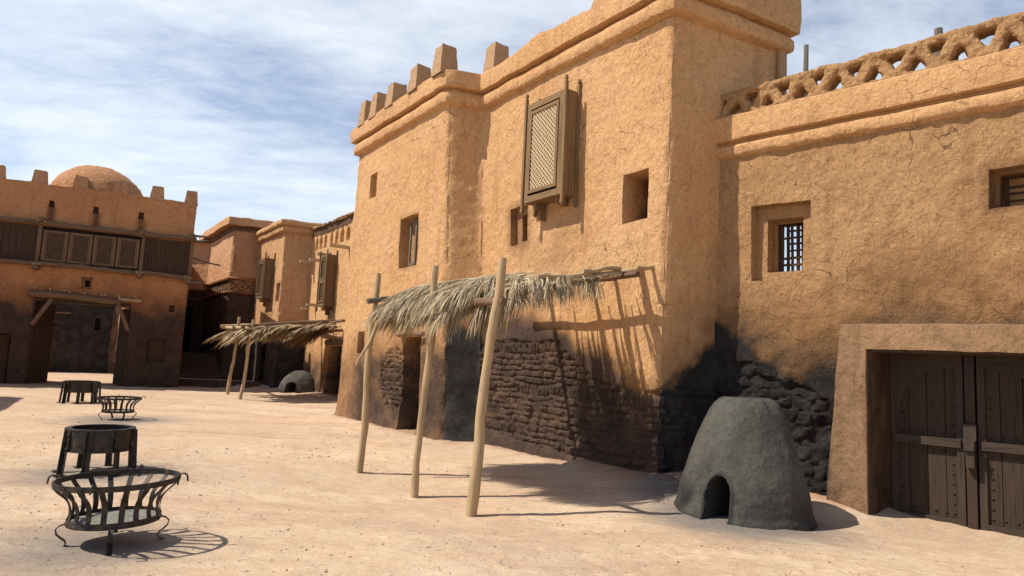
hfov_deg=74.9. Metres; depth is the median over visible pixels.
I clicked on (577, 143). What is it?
mud-brick building
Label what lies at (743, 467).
clay kiln
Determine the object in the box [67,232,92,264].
lattice window
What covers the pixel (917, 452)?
door leaf
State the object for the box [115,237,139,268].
lattice window
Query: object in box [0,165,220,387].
gate building
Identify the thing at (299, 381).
clay oven
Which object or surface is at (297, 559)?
pebbles
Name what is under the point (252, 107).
sky
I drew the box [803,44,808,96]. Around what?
wooden pole
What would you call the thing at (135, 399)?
fire basket
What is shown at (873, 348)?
mud-brick building
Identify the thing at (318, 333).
palm awning
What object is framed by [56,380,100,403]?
fire drum
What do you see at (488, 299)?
palm awning
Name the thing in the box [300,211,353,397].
arcaded house
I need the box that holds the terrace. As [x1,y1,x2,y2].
[179,378,262,382]
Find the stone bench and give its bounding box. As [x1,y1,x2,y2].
[240,381,259,387]
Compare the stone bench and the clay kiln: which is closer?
the clay kiln
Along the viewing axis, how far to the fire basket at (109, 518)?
5.35 m
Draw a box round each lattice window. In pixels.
[40,230,68,262]
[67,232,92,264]
[91,235,116,266]
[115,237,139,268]
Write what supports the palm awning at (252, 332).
on the ground
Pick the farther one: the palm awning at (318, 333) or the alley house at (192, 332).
the alley house at (192, 332)
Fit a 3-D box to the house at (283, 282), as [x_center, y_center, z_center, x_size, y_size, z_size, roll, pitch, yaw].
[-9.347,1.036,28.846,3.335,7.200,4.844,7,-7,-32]
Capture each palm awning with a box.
[205,317,344,399]
[283,326,342,349]
[355,257,653,516]
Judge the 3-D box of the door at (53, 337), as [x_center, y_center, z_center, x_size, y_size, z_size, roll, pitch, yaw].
[-23.650,3.204,33.612,0.960,2.180,0.070,5,-7,-20]
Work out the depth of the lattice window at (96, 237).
24.43 m
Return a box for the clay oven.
[277,370,314,392]
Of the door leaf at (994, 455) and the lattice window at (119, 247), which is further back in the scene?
the lattice window at (119, 247)
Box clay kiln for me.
[674,396,817,530]
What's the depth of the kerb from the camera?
26.75 m
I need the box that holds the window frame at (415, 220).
[408,219,417,265]
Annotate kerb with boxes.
[178,380,263,387]
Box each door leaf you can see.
[890,354,966,526]
[976,356,1023,537]
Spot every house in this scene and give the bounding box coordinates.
[48,303,128,372]
[107,240,210,373]
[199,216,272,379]
[247,219,321,387]
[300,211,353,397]
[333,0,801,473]
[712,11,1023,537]
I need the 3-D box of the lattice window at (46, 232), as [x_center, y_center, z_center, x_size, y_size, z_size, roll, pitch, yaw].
[-16.275,-1.489,23.788,0.760,1.100,0.045,6,-7,-25]
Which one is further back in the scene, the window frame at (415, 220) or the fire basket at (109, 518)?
the window frame at (415, 220)
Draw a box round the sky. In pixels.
[0,0,1023,270]
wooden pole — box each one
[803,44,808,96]
[934,27,942,55]
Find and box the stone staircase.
[179,352,232,379]
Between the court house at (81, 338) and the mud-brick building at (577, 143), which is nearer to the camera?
the mud-brick building at (577, 143)
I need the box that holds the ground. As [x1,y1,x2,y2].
[0,372,1023,575]
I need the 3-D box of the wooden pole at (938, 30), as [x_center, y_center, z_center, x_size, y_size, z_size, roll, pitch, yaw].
[7.531,-0.761,11.712,0.214,7.942,0.221,3,-6,0]
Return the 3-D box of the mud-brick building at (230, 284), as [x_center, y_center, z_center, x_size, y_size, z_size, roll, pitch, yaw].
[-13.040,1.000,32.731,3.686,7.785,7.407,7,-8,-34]
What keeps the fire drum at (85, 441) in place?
on the ground
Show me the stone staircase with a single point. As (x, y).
(200, 365)
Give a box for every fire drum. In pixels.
[50,424,137,476]
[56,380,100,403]
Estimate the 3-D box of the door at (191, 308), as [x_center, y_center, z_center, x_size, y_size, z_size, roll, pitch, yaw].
[-16.349,2.188,34.150,0.520,2.400,0.060,2,-6,10]
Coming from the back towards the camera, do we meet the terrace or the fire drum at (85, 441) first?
the terrace
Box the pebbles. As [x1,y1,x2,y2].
[0,384,1022,575]
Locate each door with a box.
[0,335,9,382]
[48,330,54,371]
[185,307,192,351]
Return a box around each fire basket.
[46,464,188,555]
[92,395,145,420]

